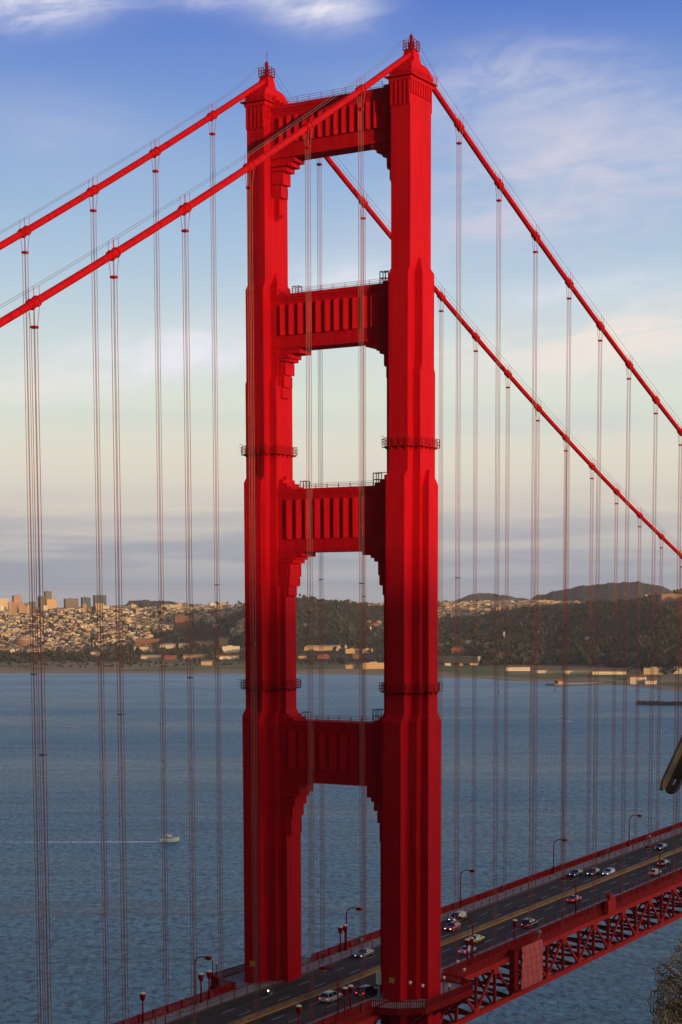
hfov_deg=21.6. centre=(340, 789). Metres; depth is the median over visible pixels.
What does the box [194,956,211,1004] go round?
street lamp
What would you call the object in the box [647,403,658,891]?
suspender
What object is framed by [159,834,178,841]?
motor boat
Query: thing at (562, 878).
street lamp
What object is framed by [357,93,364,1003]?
suspender
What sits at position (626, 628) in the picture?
suspender
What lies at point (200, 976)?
flood lamp
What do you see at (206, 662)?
shore house
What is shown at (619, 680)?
station house
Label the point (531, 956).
work enclosure
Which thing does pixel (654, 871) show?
car
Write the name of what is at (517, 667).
warehouse
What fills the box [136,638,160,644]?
hall
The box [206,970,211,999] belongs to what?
flood lamp
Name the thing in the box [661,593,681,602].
hospital
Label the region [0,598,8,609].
apartment tower
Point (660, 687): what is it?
suspender
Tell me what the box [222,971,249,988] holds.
platform
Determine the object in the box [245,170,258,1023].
suspender
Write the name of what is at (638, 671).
suspender
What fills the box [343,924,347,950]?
flood lamp
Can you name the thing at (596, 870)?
car
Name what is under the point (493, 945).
kerb
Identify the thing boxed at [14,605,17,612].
apartment block
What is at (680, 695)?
suspender
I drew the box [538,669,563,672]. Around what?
warehouse
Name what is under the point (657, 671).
hall
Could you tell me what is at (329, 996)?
car
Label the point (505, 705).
suspender
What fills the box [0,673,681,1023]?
water
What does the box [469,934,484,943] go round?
car
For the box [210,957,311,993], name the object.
platform railing
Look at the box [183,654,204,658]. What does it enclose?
warehouse
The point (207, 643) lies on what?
barracks
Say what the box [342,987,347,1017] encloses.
flood lamp
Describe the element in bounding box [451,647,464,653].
hall
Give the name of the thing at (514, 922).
flood lamp
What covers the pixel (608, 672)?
warehouse
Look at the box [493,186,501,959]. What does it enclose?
suspender
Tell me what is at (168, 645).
barracks
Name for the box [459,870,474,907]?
street lamp
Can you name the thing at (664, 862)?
car
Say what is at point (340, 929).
flood lamp
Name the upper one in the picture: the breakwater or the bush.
the breakwater
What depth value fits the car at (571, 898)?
377.69 m
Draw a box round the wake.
[0,841,158,842]
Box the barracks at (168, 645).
[160,643,175,648]
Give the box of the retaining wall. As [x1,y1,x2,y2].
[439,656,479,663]
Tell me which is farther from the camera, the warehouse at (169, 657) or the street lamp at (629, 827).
the warehouse at (169, 657)
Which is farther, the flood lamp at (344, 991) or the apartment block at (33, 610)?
the apartment block at (33, 610)
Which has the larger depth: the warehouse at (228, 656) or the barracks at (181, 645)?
the barracks at (181, 645)
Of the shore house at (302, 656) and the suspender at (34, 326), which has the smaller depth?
the suspender at (34, 326)
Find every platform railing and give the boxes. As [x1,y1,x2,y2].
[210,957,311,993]
[372,973,472,1023]
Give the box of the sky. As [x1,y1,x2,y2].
[0,0,681,607]
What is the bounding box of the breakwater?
[635,700,681,704]
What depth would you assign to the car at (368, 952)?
327.53 m
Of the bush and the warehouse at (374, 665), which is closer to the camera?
the bush
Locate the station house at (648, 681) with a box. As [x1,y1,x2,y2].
[645,679,656,683]
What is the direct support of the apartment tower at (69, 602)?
on the shore terrain
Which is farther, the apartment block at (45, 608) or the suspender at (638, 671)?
the apartment block at (45, 608)
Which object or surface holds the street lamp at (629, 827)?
on the sidewalk at (333, 956)
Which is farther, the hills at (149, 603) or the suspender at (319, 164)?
the hills at (149, 603)
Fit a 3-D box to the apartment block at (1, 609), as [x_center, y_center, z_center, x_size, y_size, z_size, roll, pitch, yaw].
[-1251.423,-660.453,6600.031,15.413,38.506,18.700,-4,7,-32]
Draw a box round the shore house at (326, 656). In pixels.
[317,654,328,658]
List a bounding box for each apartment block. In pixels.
[0,605,3,613]
[8,602,16,613]
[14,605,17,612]
[18,602,24,612]
[30,601,35,612]
[43,605,47,612]
[130,604,135,610]
[175,615,188,628]
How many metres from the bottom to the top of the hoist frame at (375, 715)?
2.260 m
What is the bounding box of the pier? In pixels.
[545,680,616,685]
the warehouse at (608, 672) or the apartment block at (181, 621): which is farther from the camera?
the apartment block at (181, 621)
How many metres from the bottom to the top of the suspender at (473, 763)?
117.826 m
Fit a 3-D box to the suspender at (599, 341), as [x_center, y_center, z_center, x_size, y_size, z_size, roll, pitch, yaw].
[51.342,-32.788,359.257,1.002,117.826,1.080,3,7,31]
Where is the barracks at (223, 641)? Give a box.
[219,637,227,648]
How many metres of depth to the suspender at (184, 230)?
240.21 m
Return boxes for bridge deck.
[141,828,681,1023]
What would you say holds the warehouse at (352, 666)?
on the shore terrain
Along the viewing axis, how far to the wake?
1072.53 m
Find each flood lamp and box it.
[140,992,145,1022]
[198,973,203,1002]
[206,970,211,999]
[295,1004,301,1023]
[338,926,342,951]
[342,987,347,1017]
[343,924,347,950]
[347,985,352,1007]
[464,938,469,958]
[468,937,473,957]
[512,919,516,937]
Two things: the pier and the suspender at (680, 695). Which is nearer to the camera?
the suspender at (680, 695)
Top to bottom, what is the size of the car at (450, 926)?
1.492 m
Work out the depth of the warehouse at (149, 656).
4517.36 m
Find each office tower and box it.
[81,597,90,608]
[93,595,105,605]
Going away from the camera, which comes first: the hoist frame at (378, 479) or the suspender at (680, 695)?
the hoist frame at (378, 479)
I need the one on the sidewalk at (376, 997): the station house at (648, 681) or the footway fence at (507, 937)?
the footway fence at (507, 937)
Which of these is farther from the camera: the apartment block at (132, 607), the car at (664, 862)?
the apartment block at (132, 607)
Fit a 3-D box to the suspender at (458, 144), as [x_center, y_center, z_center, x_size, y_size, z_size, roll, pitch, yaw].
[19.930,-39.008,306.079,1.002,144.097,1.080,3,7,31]
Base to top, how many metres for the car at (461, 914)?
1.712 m
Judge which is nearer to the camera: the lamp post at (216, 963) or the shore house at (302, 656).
the lamp post at (216, 963)
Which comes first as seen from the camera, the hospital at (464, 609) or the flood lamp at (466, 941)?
the flood lamp at (466, 941)
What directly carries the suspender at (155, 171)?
hanging from the cable at (92, 192)
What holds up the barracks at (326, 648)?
on the shore terrain
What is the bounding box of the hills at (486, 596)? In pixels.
[449,593,528,601]
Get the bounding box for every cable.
[0,36,681,435]
[0,64,681,558]
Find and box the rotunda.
[14,635,31,645]
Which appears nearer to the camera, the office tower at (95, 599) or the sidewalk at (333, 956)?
the sidewalk at (333, 956)
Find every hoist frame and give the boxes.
[372,709,383,722]
[373,472,386,482]
[379,270,389,282]
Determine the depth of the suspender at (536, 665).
400.03 m
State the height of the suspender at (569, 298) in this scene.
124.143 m
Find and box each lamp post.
[215,961,217,984]
[408,981,411,1005]
[421,984,423,1008]
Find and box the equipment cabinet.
[604,893,615,913]
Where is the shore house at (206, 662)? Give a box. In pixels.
[201,660,211,664]
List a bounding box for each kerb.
[164,832,681,1023]
[304,866,681,1023]
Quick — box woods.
[0,588,681,668]
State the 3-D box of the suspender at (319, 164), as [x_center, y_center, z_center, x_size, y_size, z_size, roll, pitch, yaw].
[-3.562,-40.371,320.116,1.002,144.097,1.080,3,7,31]
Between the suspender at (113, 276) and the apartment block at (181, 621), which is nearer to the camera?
the suspender at (113, 276)
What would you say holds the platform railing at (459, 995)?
attached to the platform at (453, 985)
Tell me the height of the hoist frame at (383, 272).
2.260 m
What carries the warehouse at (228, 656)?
on the shore terrain
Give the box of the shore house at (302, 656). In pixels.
[298,655,306,658]
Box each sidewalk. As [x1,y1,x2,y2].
[140,827,681,1023]
[307,867,681,1023]
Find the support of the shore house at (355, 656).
on the shore terrain
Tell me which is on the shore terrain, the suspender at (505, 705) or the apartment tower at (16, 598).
the apartment tower at (16, 598)
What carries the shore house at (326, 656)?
on the shore terrain
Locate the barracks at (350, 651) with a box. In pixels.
[345,648,358,653]
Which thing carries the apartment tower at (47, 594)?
on the shore terrain
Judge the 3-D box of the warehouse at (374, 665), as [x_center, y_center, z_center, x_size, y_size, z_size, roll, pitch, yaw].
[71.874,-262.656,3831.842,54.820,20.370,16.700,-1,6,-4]
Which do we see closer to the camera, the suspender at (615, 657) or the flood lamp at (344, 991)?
the flood lamp at (344, 991)
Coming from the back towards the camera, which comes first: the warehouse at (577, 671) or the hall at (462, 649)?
the hall at (462, 649)
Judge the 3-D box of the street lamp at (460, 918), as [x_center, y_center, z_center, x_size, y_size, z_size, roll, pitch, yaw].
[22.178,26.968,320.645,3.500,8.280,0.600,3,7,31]
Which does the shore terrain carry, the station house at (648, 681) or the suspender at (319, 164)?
the station house at (648, 681)
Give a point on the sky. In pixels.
(577, 104)
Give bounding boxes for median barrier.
[226,846,681,1023]
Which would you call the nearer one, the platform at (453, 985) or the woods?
the platform at (453, 985)
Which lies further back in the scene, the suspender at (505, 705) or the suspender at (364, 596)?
the suspender at (505, 705)
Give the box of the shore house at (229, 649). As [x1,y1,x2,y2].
[222,645,239,653]
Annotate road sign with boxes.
[376,971,381,996]
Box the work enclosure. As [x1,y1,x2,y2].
[509,930,542,992]
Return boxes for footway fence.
[142,828,681,1023]
[290,862,681,1023]
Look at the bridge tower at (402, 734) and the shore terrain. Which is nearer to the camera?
the bridge tower at (402, 734)
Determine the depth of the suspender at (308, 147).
265.52 m
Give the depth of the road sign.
295.77 m
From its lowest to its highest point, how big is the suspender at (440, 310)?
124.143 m
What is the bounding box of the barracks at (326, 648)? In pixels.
[304,645,338,650]
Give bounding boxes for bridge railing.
[113,822,681,1023]
[313,868,681,1023]
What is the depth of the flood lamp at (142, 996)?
279.84 m
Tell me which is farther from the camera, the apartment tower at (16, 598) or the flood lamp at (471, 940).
the apartment tower at (16, 598)
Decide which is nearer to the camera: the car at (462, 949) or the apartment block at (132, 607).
the car at (462, 949)
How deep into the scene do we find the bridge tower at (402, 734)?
294.50 m
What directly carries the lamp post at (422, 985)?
on the platform at (453, 985)
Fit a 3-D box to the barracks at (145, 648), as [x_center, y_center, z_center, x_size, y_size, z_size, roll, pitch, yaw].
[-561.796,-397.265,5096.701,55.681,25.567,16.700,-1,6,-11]
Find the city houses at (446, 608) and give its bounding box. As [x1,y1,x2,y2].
[0,599,581,646]
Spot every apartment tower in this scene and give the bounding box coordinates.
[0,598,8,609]
[12,595,21,604]
[37,596,44,606]
[44,591,51,604]
[47,599,56,609]
[64,598,77,607]
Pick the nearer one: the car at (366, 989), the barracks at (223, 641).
the car at (366, 989)
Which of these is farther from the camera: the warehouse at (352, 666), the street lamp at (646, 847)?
the warehouse at (352, 666)
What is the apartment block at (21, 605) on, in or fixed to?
on the shore terrain
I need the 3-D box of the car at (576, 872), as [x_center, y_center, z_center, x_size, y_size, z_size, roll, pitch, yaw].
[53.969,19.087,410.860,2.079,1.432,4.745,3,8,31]
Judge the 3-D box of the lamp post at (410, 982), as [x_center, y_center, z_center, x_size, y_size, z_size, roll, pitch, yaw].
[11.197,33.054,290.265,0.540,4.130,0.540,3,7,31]
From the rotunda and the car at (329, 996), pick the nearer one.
the car at (329, 996)
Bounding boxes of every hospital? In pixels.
[460,607,470,612]
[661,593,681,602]
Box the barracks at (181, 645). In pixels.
[179,643,188,647]
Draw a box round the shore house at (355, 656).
[352,653,358,658]
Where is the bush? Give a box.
[647,932,681,1023]
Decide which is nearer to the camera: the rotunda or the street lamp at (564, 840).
the street lamp at (564, 840)
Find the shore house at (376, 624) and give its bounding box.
[371,623,380,626]
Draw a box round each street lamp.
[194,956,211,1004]
[319,966,338,1012]
[346,907,360,949]
[456,916,472,956]
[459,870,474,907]
[553,839,566,873]
[560,877,576,912]
[628,815,641,846]
[645,846,659,877]
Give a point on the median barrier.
(334, 984)
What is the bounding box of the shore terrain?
[0,601,681,690]
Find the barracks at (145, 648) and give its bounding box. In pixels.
[133,645,152,651]
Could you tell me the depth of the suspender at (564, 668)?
412.97 m
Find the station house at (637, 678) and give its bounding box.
[630,674,645,683]
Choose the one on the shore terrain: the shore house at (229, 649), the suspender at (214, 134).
the shore house at (229, 649)
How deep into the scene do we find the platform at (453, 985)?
294.40 m
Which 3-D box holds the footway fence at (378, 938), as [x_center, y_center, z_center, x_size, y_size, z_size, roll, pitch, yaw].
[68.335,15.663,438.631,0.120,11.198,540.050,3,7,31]
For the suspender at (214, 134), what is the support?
hanging from the cable at (92, 192)
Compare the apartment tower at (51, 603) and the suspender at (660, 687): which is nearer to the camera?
the suspender at (660, 687)
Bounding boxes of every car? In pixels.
[319,990,341,1003]
[355,948,373,958]
[355,985,377,997]
[445,921,460,931]
[449,910,466,921]
[459,946,476,954]
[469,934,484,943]
[521,918,537,928]
[567,895,581,902]
[569,869,582,876]
[587,868,599,875]
[602,867,614,875]
[649,868,660,875]
[655,843,666,849]
[657,859,669,865]
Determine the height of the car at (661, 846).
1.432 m
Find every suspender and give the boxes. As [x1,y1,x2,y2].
[20,233,43,1023]
[29,304,51,1023]
[89,192,109,1023]
[109,256,128,1023]
[152,153,168,1005]
[180,211,196,1016]
[209,116,223,992]
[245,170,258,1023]
[304,131,314,1023]
[316,158,324,954]
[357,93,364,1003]
[360,207,366,934]
[438,299,443,912]
[454,128,462,970]
[472,341,478,848]
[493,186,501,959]
[503,376,510,890]
[528,238,538,939]
[533,409,540,831]
[560,440,567,868]
[561,284,571,924]
[586,469,594,860]
[592,327,602,915]
[611,493,618,819]
[621,367,631,893]
[634,517,641,816]
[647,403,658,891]
[656,538,663,830]
[672,435,681,881]
[676,563,681,823]
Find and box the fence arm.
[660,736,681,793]
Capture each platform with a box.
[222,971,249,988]
[378,981,461,1007]
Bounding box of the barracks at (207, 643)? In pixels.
[195,640,213,646]
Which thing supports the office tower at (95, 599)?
on the shore terrain
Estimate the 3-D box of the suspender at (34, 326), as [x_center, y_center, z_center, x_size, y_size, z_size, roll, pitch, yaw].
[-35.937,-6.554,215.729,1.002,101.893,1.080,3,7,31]
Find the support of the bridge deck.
attached to the bridge tower at (402, 734)
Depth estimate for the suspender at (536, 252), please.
332.35 m
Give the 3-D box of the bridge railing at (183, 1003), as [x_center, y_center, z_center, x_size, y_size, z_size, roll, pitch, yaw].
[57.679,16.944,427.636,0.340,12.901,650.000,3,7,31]
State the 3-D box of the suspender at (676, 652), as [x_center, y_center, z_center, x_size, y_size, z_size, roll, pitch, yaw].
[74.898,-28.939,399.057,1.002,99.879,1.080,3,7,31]
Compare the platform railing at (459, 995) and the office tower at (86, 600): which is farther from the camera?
the office tower at (86, 600)
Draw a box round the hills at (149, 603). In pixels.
[115,599,191,607]
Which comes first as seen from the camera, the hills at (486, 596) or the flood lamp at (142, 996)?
the flood lamp at (142, 996)
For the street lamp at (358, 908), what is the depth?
332.46 m
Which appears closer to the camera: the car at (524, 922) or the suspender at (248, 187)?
the suspender at (248, 187)
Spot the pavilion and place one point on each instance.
(93, 652)
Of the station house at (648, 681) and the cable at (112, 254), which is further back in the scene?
the station house at (648, 681)
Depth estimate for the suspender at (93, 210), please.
267.25 m
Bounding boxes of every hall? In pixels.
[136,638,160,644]
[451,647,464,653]
[644,667,663,674]
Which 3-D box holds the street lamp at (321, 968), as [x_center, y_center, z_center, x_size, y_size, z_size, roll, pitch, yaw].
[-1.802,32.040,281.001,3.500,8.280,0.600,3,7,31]
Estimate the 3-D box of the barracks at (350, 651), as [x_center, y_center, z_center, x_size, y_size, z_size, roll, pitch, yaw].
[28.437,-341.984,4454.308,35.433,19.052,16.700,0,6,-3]
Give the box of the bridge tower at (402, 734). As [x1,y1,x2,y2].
[238,34,442,1023]
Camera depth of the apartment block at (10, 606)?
6596.55 m
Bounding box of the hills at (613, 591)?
[530,581,672,602]
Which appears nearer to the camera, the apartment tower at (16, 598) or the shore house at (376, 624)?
the shore house at (376, 624)
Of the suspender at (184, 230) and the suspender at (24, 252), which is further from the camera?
the suspender at (24, 252)
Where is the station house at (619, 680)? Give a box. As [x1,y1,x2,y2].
[617,678,626,682]
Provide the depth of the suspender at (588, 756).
426.26 m
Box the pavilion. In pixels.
[90,650,99,655]
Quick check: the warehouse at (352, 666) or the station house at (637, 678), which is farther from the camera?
the warehouse at (352, 666)
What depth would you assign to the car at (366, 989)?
296.80 m
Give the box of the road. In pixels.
[172,834,681,1023]
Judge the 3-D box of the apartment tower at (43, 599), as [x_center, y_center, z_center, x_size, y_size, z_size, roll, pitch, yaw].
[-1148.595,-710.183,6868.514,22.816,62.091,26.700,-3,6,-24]
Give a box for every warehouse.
[141,655,160,658]
[163,655,176,659]
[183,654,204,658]
[216,655,239,658]
[346,664,360,668]
[364,662,383,668]
[506,665,529,670]
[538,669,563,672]
[565,669,589,673]
[592,670,625,674]
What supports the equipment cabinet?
attached to the bridge deck
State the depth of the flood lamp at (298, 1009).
270.14 m
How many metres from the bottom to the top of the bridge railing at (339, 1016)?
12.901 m
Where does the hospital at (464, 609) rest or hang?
on the shore terrain

